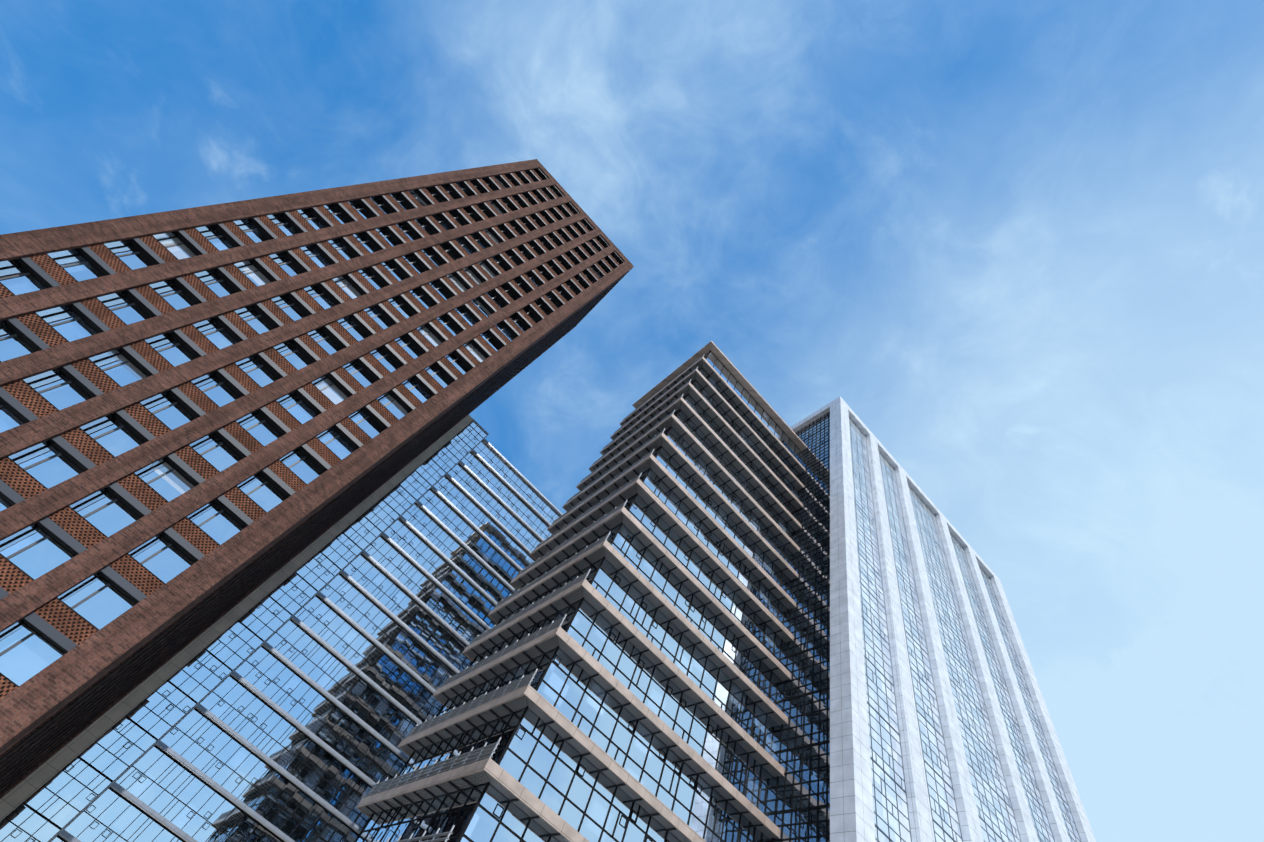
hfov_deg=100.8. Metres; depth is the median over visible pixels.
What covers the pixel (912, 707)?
silver pier tower
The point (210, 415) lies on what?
brick tower
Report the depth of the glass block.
49.56 m
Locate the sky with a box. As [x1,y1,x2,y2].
[0,0,1263,841]
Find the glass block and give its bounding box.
[0,415,562,841]
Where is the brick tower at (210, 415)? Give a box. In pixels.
[0,159,633,798]
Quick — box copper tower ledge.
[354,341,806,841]
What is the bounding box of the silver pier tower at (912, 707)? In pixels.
[767,397,1095,841]
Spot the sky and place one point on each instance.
(1021, 241)

